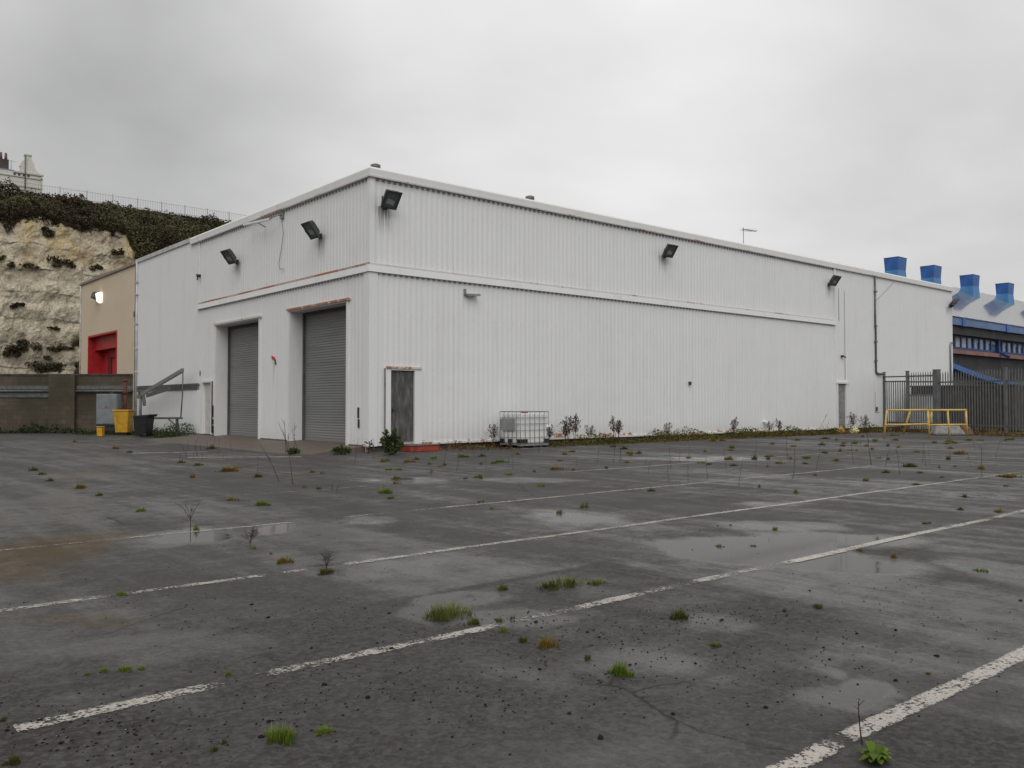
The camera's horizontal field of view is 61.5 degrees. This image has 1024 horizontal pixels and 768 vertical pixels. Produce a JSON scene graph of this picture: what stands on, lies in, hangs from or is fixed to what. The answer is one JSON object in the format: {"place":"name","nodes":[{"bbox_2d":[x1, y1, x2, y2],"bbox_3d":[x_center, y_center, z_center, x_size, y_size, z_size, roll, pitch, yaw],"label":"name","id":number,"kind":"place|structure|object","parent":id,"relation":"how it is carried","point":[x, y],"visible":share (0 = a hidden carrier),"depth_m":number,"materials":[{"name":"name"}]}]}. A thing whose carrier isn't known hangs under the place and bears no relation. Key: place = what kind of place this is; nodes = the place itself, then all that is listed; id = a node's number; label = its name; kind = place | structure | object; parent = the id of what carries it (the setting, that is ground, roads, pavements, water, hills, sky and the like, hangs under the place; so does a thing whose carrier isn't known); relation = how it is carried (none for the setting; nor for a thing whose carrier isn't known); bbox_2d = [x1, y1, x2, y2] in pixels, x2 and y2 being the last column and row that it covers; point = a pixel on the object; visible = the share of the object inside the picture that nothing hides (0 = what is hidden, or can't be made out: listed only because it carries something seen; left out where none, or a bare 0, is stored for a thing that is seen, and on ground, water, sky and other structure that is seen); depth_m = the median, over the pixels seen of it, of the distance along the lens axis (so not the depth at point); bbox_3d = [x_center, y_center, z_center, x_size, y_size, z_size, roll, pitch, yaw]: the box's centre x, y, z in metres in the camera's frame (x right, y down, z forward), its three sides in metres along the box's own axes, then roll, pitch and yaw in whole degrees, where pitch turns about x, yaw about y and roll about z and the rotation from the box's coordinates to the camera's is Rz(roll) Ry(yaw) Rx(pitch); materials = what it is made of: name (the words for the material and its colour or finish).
{"place":"outdoors","nodes":[
{"label":"outdoors","id":0,"kind":"place"},
{"bbox_2d":[0,215,170,373],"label":"chalk cliff","id":1,"kind":"structure","parent":0,"point":[48,294],"depth_m":94.46,"materials":[{"name":"stone"}]},
{"bbox_2d":[2,343,25,357],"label":"cliff shrub","id":2,"kind":"object","parent":1,"relation":"on","point":[13,349],"visible":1,"depth_m":91.31,"materials":[{"name":"green plant"}]},
{"bbox_2d":[10,302,25,308],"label":"cliff shrub","id":3,"kind":"object","parent":1,"relation":"on","point":[16,304],"visible":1,"depth_m":92.13,"materials":[{"name":"green plant"}]},
{"bbox_2d":[16,338,41,351],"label":"cliff shrub","id":4,"kind":"object","parent":1,"relation":"on","point":[22,342],"visible":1,"depth_m":92.54,"materials":[{"name":"green plant"}]},
{"bbox_2d":[19,263,40,268],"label":"cliff shrub","id":5,"kind":"object","parent":1,"relation":"on","point":[27,265],"visible":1,"depth_m":93.57,"materials":[{"name":"green plant"}]},
{"bbox_2d":[24,361,66,372],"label":"cliff shrub","id":6,"kind":"object","parent":1,"relation":"on","point":[53,367],"visible":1,"depth_m":93.59,"materials":[{"name":"green plant"}]},
{"bbox_2d":[41,226,54,237],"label":"cliff shrub","id":7,"kind":"object","parent":1,"relation":"on","point":[48,232],"visible":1,"depth_m":95.36,"materials":[{"name":"green plant"}]},
{"bbox_2d":[46,344,74,351],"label":"cliff shrub","id":8,"kind":"object","parent":1,"relation":"on","point":[57,348],"visible":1,"depth_m":94.40,"materials":[{"name":"green plant"}]},
{"bbox_2d":[46,255,76,267],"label":"cliff shrub","id":9,"kind":"object","parent":1,"relation":"on","point":[58,262],"visible":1,"depth_m":95.16,"materials":[{"name":"green plant"}]},
{"bbox_2d":[74,361,78,373],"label":"cliff shrub","id":10,"kind":"object","parent":1,"relation":"on","point":[77,365],"visible":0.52,"depth_m":95.34,"materials":[{"name":"green plant"}]},
{"bbox_2d":[89,264,103,270],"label":"cliff shrub","id":11,"kind":"object","parent":1,"relation":"on","point":[98,266],"visible":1,"depth_m":98.03,"materials":[{"name":"green plant"}]},
{"bbox_2d":[111,248,124,254],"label":"cliff shrub","id":12,"kind":"object","parent":1,"relation":"on","point":[116,252],"visible":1,"depth_m":99.70,"materials":[{"name":"green plant"}]},
{"bbox_2d":[79,262,135,430],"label":"beige building","id":13,"kind":"structure","parent":0,"point":[107,337],"depth_m":45.15,"materials":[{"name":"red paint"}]},
{"bbox_2d":[90,292,101,302],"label":"wall lamp","id":14,"kind":"object","parent":13,"relation":"attached to","point":[97,296],"visible":1,"depth_m":45.69,"materials":[{"name":"white"}]},
{"bbox_2d":[103,349,115,373],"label":"door","id":15,"kind":"structure","parent":13,"relation":"in","point":[109,367],"depth_m":47.00,"materials":[{"name":"red paint"}]},
{"bbox_2d":[1,197,213,257],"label":"cliff top slope","id":16,"kind":"structure","parent":0,"point":[134,234],"depth_m":103.85,"materials":[{"name":"plant"}]},
{"bbox_2d":[0,212,175,259],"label":"hanging scrub","id":17,"kind":"object","parent":16,"relation":"on","point":[63,221],"visible":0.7,"depth_m":97.14,"materials":[{"name":"green plant"}]},
{"bbox_2d":[0,177,230,257],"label":"scrub","id":18,"kind":"object","parent":16,"relation":"on","point":[108,211],"visible":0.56,"depth_m":102.43,"materials":[{"name":"green plant"}]},
{"bbox_2d":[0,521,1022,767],"bbox_3d":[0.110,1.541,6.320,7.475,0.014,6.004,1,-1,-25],"label":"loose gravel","id":19,"kind":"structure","parent":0,"point":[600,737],"depth_m":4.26,"materials":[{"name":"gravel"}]},
{"bbox_2d":[0,429,1023,767],"bbox_3d":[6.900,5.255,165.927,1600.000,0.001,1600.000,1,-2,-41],"label":"ground","id":20,"kind":"structure","parent":0,"point":[78,543],"depth_m":6.04,"materials":[{"name":"asphalt"}]},
{"bbox_2d":[1,752,21,766],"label":"grass tuft","id":21,"kind":"object","parent":20,"relation":"on","point":[14,760],"visible":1,"depth_m":3.35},
{"bbox_2d":[0,420,86,433],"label":"undergrowth","id":22,"kind":"object","parent":20,"relation":"on","point":[39,430],"visible":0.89,"depth_m":41.11,"materials":[{"name":"green plant"}]},
{"bbox_2d":[0,374,132,432],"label":"block wall","id":23,"kind":"structure","parent":20,"relation":"on","point":[61,400],"depth_m":41.56,"materials":[{"name":"concrete"}]},
{"bbox_2d":[72,483,87,488],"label":"grass tuft","id":24,"kind":"object","parent":20,"relation":"on","point":[80,486],"visible":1,"depth_m":14.25,"materials":[{"name":"plant"}]},
{"bbox_2d":[96,426,104,435],"bbox_3d":[-17.851,2.053,37.359,0.270,0.430,0.270,0,-1,0],"label":"plastic crate","id":25,"kind":"object","parent":20,"relation":"on","point":[100,430],"visible":0.99,"depth_m":37.24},
{"bbox_2d":[72,427,134,434],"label":"undergrowth","id":26,"kind":"object","parent":20,"relation":"on","point":[95,432],"visible":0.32,"depth_m":39.18,"materials":[{"name":"green plant"}]},
{"bbox_2d":[96,392,120,434],"bbox_3d":[-18.524,1.338,39.514,1.030,1.960,0.534,0,-1,0],"label":"electrical cabinet","id":27,"kind":"object","parent":20,"relation":"on","point":[106,404],"visible":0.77,"depth_m":39.27,"materials":[{"name":"metal"}]},
{"bbox_2d":[112,410,134,434],"bbox_3d":[-17.437,1.728,38.647,0.750,1.140,0.685,0,-1,0],"label":"grit bin","id":28,"kind":"object","parent":20,"relation":"on","point":[123,421],"visible":0.96,"depth_m":38.39,"materials":[{"name":"yellow plastic"}]},
{"bbox_2d":[117,662,132,671],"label":"grass tuft","id":29,"kind":"object","parent":20,"relation":"on","point":[124,668],"visible":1,"depth_m":4.52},
{"bbox_2d":[122,379,127,409],"bbox_3d":[-17.935,1.052,39.882,0.228,2.550,0.240,0,-1,0],"label":"bollard pole","id":30,"kind":"object","parent":20,"relation":"on","point":[124,392],"visible":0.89,"depth_m":39.82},
{"bbox_2d":[132,414,157,436],"bbox_3d":[-15.696,1.773,36.759,0.896,0.962,0.633,0,-1,12],"label":"wheelie bin","id":31,"kind":"object","parent":20,"relation":"on","point":[143,425],"visible":0.97,"depth_m":36.53,"materials":[{"name":"black plastic"}]},
{"bbox_2d":[137,368,183,434],"bbox_3d":[-15.274,0.833,37.139,0.250,2.859,5.781,1,-2,-41],"label":"swing barrier","id":32,"kind":"object","parent":20,"relation":"on","point":[141,394],"visible":0.93,"depth_m":36.75,"materials":[{"name":"metal"}]},
{"bbox_2d":[131,422,195,437],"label":"undergrowth","id":33,"kind":"object","parent":20,"relation":"on","point":[167,434],"visible":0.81,"depth_m":35.39,"materials":[{"name":"green plant"}]},
{"bbox_2d":[174,502,199,530],"bbox_3d":[-3.562,1.458,9.470,0.154,0.346,0.274,0,-1,18],"label":"bare sapling","id":34,"kind":"object","parent":20,"relation":"on","point":[189,514],"visible":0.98,"depth_m":9.48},
{"bbox_2d":[215,466,239,471],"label":"grass tuft","id":35,"kind":"object","parent":20,"relation":"on","point":[227,469],"visible":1,"depth_m":17.84,"materials":[{"name":"plant"}]},
{"bbox_2d":[244,526,259,542],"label":"dead bush","id":36,"kind":"object","parent":20,"relation":"on","point":[251,537],"visible":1,"depth_m":8.42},
{"bbox_2d":[146,434,364,454],"bbox_3d":[-9.166,2.006,29.518,2.850,0.260,12.950,1,-2,-41],"label":"concrete apron","id":37,"kind":"object","parent":20,"relation":"on","point":[252,443],"visible":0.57,"depth_m":28.12,"materials":[{"name":"concrete"}]},
{"bbox_2d":[286,447,300,453],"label":"weed plant","id":38,"kind":"object","parent":37,"relation":"on","point":[293,450],"visible":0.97,"depth_m":23.89,"materials":[{"name":"green plant"}]},
{"bbox_2d":[255,499,270,505],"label":"grass tuft","id":39,"kind":"object","parent":20,"relation":"on","point":[263,503],"visible":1,"depth_m":11.87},
{"bbox_2d":[263,721,298,745],"bbox_3d":[-0.971,1.441,3.593,0.206,0.085,0.147,-1,-1,22],"label":"grass tuft","id":40,"kind":"object","parent":20,"relation":"on","point":[284,737],"visible":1,"depth_m":3.57,"materials":[{"name":"plant"}]},
{"bbox_2d":[274,552,294,563],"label":"grass tuft","id":41,"kind":"object","parent":20,"relation":"on","point":[281,560],"visible":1,"depth_m":7.59,"materials":[{"name":"plant"}]},
{"bbox_2d":[315,724,332,735],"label":"grass tuft","id":42,"kind":"object","parent":20,"relation":"on","point":[323,730],"visible":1,"depth_m":3.67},
{"bbox_2d":[316,565,334,574],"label":"grass tuft","id":43,"kind":"object","parent":20,"relation":"on","point":[324,572],"visible":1,"depth_m":7.11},
{"bbox_2d":[315,549,336,571],"bbox_3d":[-1.563,1.472,7.133,0.179,0.208,0.187,1,-2,-37],"label":"dead bush","id":44,"kind":"object","parent":20,"relation":"on","point":[325,557],"visible":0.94,"depth_m":7.14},
{"bbox_2d":[330,444,351,453],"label":"weed plant","id":45,"kind":"object","parent":20,"relation":"on","point":[344,450],"visible":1,"depth_m":23.86,"materials":[{"name":"green plant"}]},
{"bbox_2d":[363,440,373,452],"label":"weed plant","id":46,"kind":"object","parent":20,"relation":"on","point":[369,444],"visible":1,"depth_m":24.44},
{"bbox_2d":[376,486,394,493],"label":"grass tuft","id":47,"kind":"object","parent":20,"relation":"on","point":[385,490],"visible":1,"depth_m":13.47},
{"bbox_2d":[379,426,403,454],"bbox_3d":[-3.308,1.571,23.680,0.736,0.829,0.620,1,-2,-41],"label":"weed plant","id":48,"kind":"object","parent":20,"relation":"on","point":[389,440],"visible":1,"depth_m":23.59,"materials":[{"name":"green plant"}]},
{"bbox_2d":[401,444,439,451],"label":"step","id":49,"kind":"structure","parent":20,"relation":"on","point":[418,447],"depth_m":25.30,"materials":[{"name":"brick"}]},
{"bbox_2d":[421,599,474,621],"bbox_3d":[-0.418,1.473,5.681,0.415,0.118,0.283,1,-2,-39],"label":"grass tuft","id":50,"kind":"object","parent":20,"relation":"on","point":[443,614],"visible":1,"depth_m":5.67,"materials":[{"name":"plant"}]},
{"bbox_2d":[466,617,479,625],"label":"grass tuft","id":51,"kind":"object","parent":20,"relation":"on","point":[474,621],"visible":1,"depth_m":5.47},
{"bbox_2d":[487,424,498,448],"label":"dock plant","id":52,"kind":"object","parent":20,"relation":"on","point":[493,432],"visible":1,"depth_m":26.98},
{"bbox_2d":[495,582,508,590],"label":"grass tuft","id":53,"kind":"object","parent":20,"relation":"on","point":[502,587],"visible":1,"depth_m":6.49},
{"bbox_2d":[0,473,1009,611],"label":"parking line","id":54,"kind":"object","parent":20,"relation":"on","point":[192,584],"visible":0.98,"depth_m":8.55,"materials":[{"name":"white paint"}]},
{"bbox_2d":[1,452,1015,550],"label":"parking line","id":55,"kind":"object","parent":20,"relation":"on","point":[506,501],"visible":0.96,"depth_m":12.72,"materials":[{"name":"white paint"}]},
{"bbox_2d":[13,510,1023,731],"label":"parking line","id":56,"kind":"object","parent":20,"relation":"on","point":[24,726],"visible":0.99,"depth_m":5.08,"materials":[{"name":"white paint"}]},
{"bbox_2d":[518,634,527,642],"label":"grass tuft","id":57,"kind":"object","parent":20,"relation":"on","point":[523,640],"visible":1,"depth_m":5.07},
{"bbox_2d":[500,411,548,448],"bbox_3d":[0.394,1.454,27.539,1.223,1.172,1.025,1,-2,-41],"label":"tank","id":58,"kind":"object","parent":20,"relation":"on","point":[521,429],"visible":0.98,"depth_m":27.16,"materials":[{"name":"plastic"}]},
{"bbox_2d":[538,633,558,649],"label":"grass tuft","id":59,"kind":"object","parent":20,"relation":"on","point":[543,644],"visible":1,"depth_m":4.96,"materials":[{"name":"plant"}]},
{"bbox_2d":[546,424,554,445],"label":"dock plant","id":60,"kind":"object","parent":20,"relation":"on","point":[550,430],"visible":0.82,"depth_m":28.59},
{"bbox_2d":[536,572,586,590],"bbox_3d":[0.391,1.500,6.617,0.516,0.108,0.263,1,-2,-32],"label":"grass tuft","id":61,"kind":"object","parent":20,"relation":"on","point":[569,582],"visible":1,"depth_m":6.58,"materials":[{"name":"plant"}]},
{"bbox_2d":[558,415,574,442],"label":"dock plant","id":62,"kind":"object","parent":20,"relation":"on","point":[570,429],"visible":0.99,"depth_m":29.19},
{"bbox_2d":[565,413,580,443],"bbox_3d":[2.094,1.525,29.410,0.438,1.143,0.715,1,-2,-45],"label":"dock plant","id":63,"kind":"object","parent":20,"relation":"on","point":[575,427],"visible":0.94,"depth_m":29.31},
{"bbox_2d":[586,425,593,442],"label":"dock plant","id":64,"kind":"object","parent":20,"relation":"on","point":[587,429],"visible":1,"depth_m":29.80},
{"bbox_2d":[587,575,606,585],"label":"grass tuft","id":65,"kind":"object","parent":20,"relation":"on","point":[598,581],"visible":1,"depth_m":6.71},
{"bbox_2d":[209,441,992,497],"bbox_3d":[6.625,1.917,22.396,31.000,0.001,0.136,1,-2,-41],"label":"parking line","id":66,"kind":"object","parent":20,"relation":"on","point":[642,466],"visible":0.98,"depth_m":19.87,"materials":[{"name":"white paint"}]},
{"bbox_2d":[608,416,621,441],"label":"dock plant","id":67,"kind":"object","parent":20,"relation":"on","point":[613,424],"visible":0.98,"depth_m":30.58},
{"bbox_2d":[606,655,634,677],"bbox_3d":[0.554,1.448,4.454,0.140,0.111,0.151,1,-1,-27],"label":"grass tuft","id":68,"kind":"object","parent":20,"relation":"on","point":[620,671],"visible":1,"depth_m":4.43,"materials":[{"name":"plant"}]},
{"bbox_2d":[430,422,900,450],"bbox_3d":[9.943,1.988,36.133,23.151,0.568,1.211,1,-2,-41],"label":"undergrowth","id":69,"kind":"object","parent":20,"relation":"on","point":[740,433],"visible":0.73,"depth_m":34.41,"materials":[{"name":"green plant"}]},
{"bbox_2d":[664,422,671,439],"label":"dock plant","id":70,"kind":"object","parent":20,"relation":"on","point":[667,427],"visible":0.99,"depth_m":32.55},
{"bbox_2d":[669,606,689,619],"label":"grass tuft","id":71,"kind":"object","parent":20,"relation":"on","point":[678,615],"visible":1,"depth_m":5.62,"materials":[{"name":"plant"}]},
{"bbox_2d":[707,642,721,648],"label":"grass tuft","id":72,"kind":"object","parent":20,"relation":"on","point":[712,645],"visible":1,"depth_m":4.97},
{"bbox_2d":[730,418,738,434],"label":"dock plant","id":73,"kind":"object","parent":20,"relation":"on","point":[733,426],"visible":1,"depth_m":35.30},
{"bbox_2d":[846,413,856,426],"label":"dock plant","id":74,"kind":"object","parent":20,"relation":"on","point":[853,420],"visible":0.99,"depth_m":41.61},
{"bbox_2d":[854,700,863,745],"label":"dead stalk","id":75,"kind":"object","parent":20,"relation":"on","point":[859,722],"visible":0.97,"depth_m":3.53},
{"bbox_2d":[855,741,892,763],"bbox_3d":[1.423,1.452,3.373,0.178,0.054,0.136,1,-2,-41],"label":"leafy weed","id":76,"kind":"object","parent":20,"relation":"on","point":[871,751],"visible":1,"depth_m":3.37,"materials":[{"name":"green plant"}]},
{"bbox_2d":[767,646,1023,767],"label":"parking line","id":77,"kind":"object","parent":20,"relation":"on","point":[892,717],"visible":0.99,"depth_m":3.92,"materials":[{"name":"white paint"}]},
{"bbox_2d":[905,394,932,428],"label":"meter cabinet","id":78,"kind":"object","parent":20,"relation":"on","point":[920,408],"visible":0.23,"depth_m":44.63,"materials":[{"name":"metal"}]},
{"bbox_2d":[883,409,967,437],"bbox_3d":[16.848,1.622,35.230,3.453,1.201,0.428,0,-1,0],"label":"guard rail","id":79,"kind":"object","parent":20,"relation":"on","point":[928,424],"visible":0.99,"depth_m":35.04,"materials":[{"name":"metal"}]},
{"bbox_2d":[879,426,1023,436],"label":"undergrowth","id":80,"kind":"object","parent":20,"relation":"on","point":[987,432],"visible":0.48,"depth_m":38.67,"materials":[{"name":"green plant"}]},
{"bbox_2d":[930,426,973,434],"bbox_3d":[19.793,2.045,38.735,1.818,0.510,0.722,0,-1,0],"label":"concrete block","id":81,"kind":"object","parent":20,"relation":"on","point":[943,430],"depth_m":38.44,"materials":[{"name":"concrete"}]},
{"bbox_2d":[882,367,1023,433],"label":"palisade fence","id":82,"kind":"object","parent":20,"relation":"on","point":[936,383],"visible":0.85,"depth_m":40.64,"materials":[{"name":"metal"}]},
{"bbox_2d":[910,384,1023,429],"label":"steel store","id":83,"kind":"structure","parent":20,"relation":"on","point":[1002,401],"depth_m":43.51,"materials":[{"name":"metal"}]},
{"bbox_2d":[944,390,963,426],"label":"door","id":84,"kind":"structure","parent":83,"relation":"in","point":[949,390],"depth_m":44.42,"materials":[{"name":"metal"}]},
{"bbox_2d":[994,472,1021,477],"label":"grass tuft","id":85,"kind":"object","parent":20,"relation":"on","point":[1008,475],"visible":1,"depth_m":16.48,"materials":[{"name":"plant"}]},
{"bbox_2d":[0,0,1023,300],"label":"sky","id":86,"kind":"structure","parent":0,"point":[858,133],"materials":[{"name":"grey"}]},
{"bbox_2d":[134,163,952,451],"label":"warehouse","id":87,"kind":"structure","parent":0,"point":[429,311],"depth_m":31.15,"materials":[{"name":"metal"}]},
{"bbox_2d":[205,382,210,433],"bbox_3d":[-12.067,0.969,34.399,0.050,2.060,0.920,1,-2,-41],"label":"door","id":88,"kind":"structure","parent":87,"relation":"in","point":[207,385],"depth_m":34.51,"materials":[{"name":"metal"}]},
{"bbox_2d":[220,249,238,264],"bbox_3d":[-10.505,-4.748,32.104,0.570,0.536,0.566,1,-2,-45],"label":"floodlight","id":89,"kind":"object","parent":87,"relation":"attached to","point":[229,256],"visible":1,"depth_m":32.00,"materials":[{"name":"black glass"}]},
{"bbox_2d":[243,212,283,268],"bbox_3d":[-8.704,-4.877,30.141,0.405,1.969,2.553,1,-2,-41],"label":"tube light","id":90,"kind":"object","parent":87,"relation":"attached to","point":[281,215],"visible":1,"depth_m":29.53,"materials":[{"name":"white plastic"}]},
{"bbox_2d":[301,220,321,239],"bbox_3d":[-6.295,-4.862,27.179,0.570,0.536,0.566,1,-2,-41],"label":"floodlight","id":91,"kind":"object","parent":87,"relation":"attached to","point":[311,229],"visible":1,"depth_m":27.07,"materials":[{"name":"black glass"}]},
{"bbox_2d":[380,189,402,209],"bbox_3d":[-3.586,-5.398,25.201,0.554,0.523,0.557,1,-2,-41],"label":"floodlight","id":92,"kind":"object","parent":87,"relation":"attached to","point":[391,199],"visible":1,"depth_m":25.13,"materials":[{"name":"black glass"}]},
{"bbox_2d":[391,371,413,440],"bbox_3d":[-3.289,0.652,25.682,0.840,2.090,0.094,1,-2,-41],"label":"door","id":93,"kind":"structure","parent":87,"relation":"in","point":[402,382],"depth_m":25.71,"materials":[{"name":"black paint"}]},
{"bbox_2d":[662,244,677,257],"bbox_3d":[6.104,-5.183,33.503,0.530,0.499,0.531,1,-2,-35],"label":"floodlight","id":94,"kind":"object","parent":87,"relation":"attached to","point":[669,251],"visible":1,"depth_m":33.43,"materials":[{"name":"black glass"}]},
{"bbox_2d":[828,275,841,285],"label":"floodlight","id":95,"kind":"object","parent":87,"relation":"attached to","point":[834,280],"visible":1,"depth_m":41.49,"materials":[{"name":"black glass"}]},
{"bbox_2d":[838,384,844,427],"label":"door","id":96,"kind":"structure","parent":87,"relation":"in","point":[841,387],"depth_m":42.47,"materials":[{"name":"metal"}]},
{"bbox_2d":[949,298,959,306],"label":"floodlight","id":97,"kind":"object","parent":87,"relation":"attached to","point":[953,303],"visible":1,"depth_m":50.31,"materials":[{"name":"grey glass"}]},
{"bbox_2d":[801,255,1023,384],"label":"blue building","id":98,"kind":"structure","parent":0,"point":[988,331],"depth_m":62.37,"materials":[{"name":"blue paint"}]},
{"bbox_2d":[883,256,906,276],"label":"roof cowl","id":99,"kind":"object","parent":98,"relation":"on","point":[896,265],"visible":0.81,"depth_m":66.40,"materials":[{"name":"blue paint"}]},
{"bbox_2d":[920,265,941,283],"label":"roof cowl","id":100,"kind":"object","parent":98,"relation":"on","point":[931,273],"visible":0.83,"depth_m":70.45,"materials":[{"name":"blue paint"}]},
{"bbox_2d":[960,274,979,296],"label":"roof cowl","id":101,"kind":"object","parent":98,"relation":"on","point":[969,283],"visible":1,"depth_m":75.43,"materials":[{"name":"blue paint"}]},
{"bbox_2d":[953,335,1023,355],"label":"window","id":102,"kind":"structure","parent":98,"relation":"in","point":[959,342],"depth_m":61.23,"materials":[{"name":"blue"}]},
{"bbox_2d":[995,282,1014,304],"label":"roof cowl","id":103,"kind":"object","parent":98,"relation":"on","point":[1004,292],"visible":1,"depth_m":80.61,"materials":[{"name":"blue paint"}]},
{"label":"clifftop ground","id":104,"kind":"structure","parent":0,"visible":0},
{"bbox_2d":[0,152,43,193],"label":"cliff house","id":105,"kind":"structure","parent":104,"relation":"on","point":[27,173],"depth_m":108.29,"materials":[{"name":"beige paint"}]},
{"bbox_2d":[2,179,246,222],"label":"clifftop railing","id":106,"kind":"object","parent":104,"relation":"on","point":[137,207],"visible":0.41,"depth_m":110.64,"materials":[{"name":"metal"}]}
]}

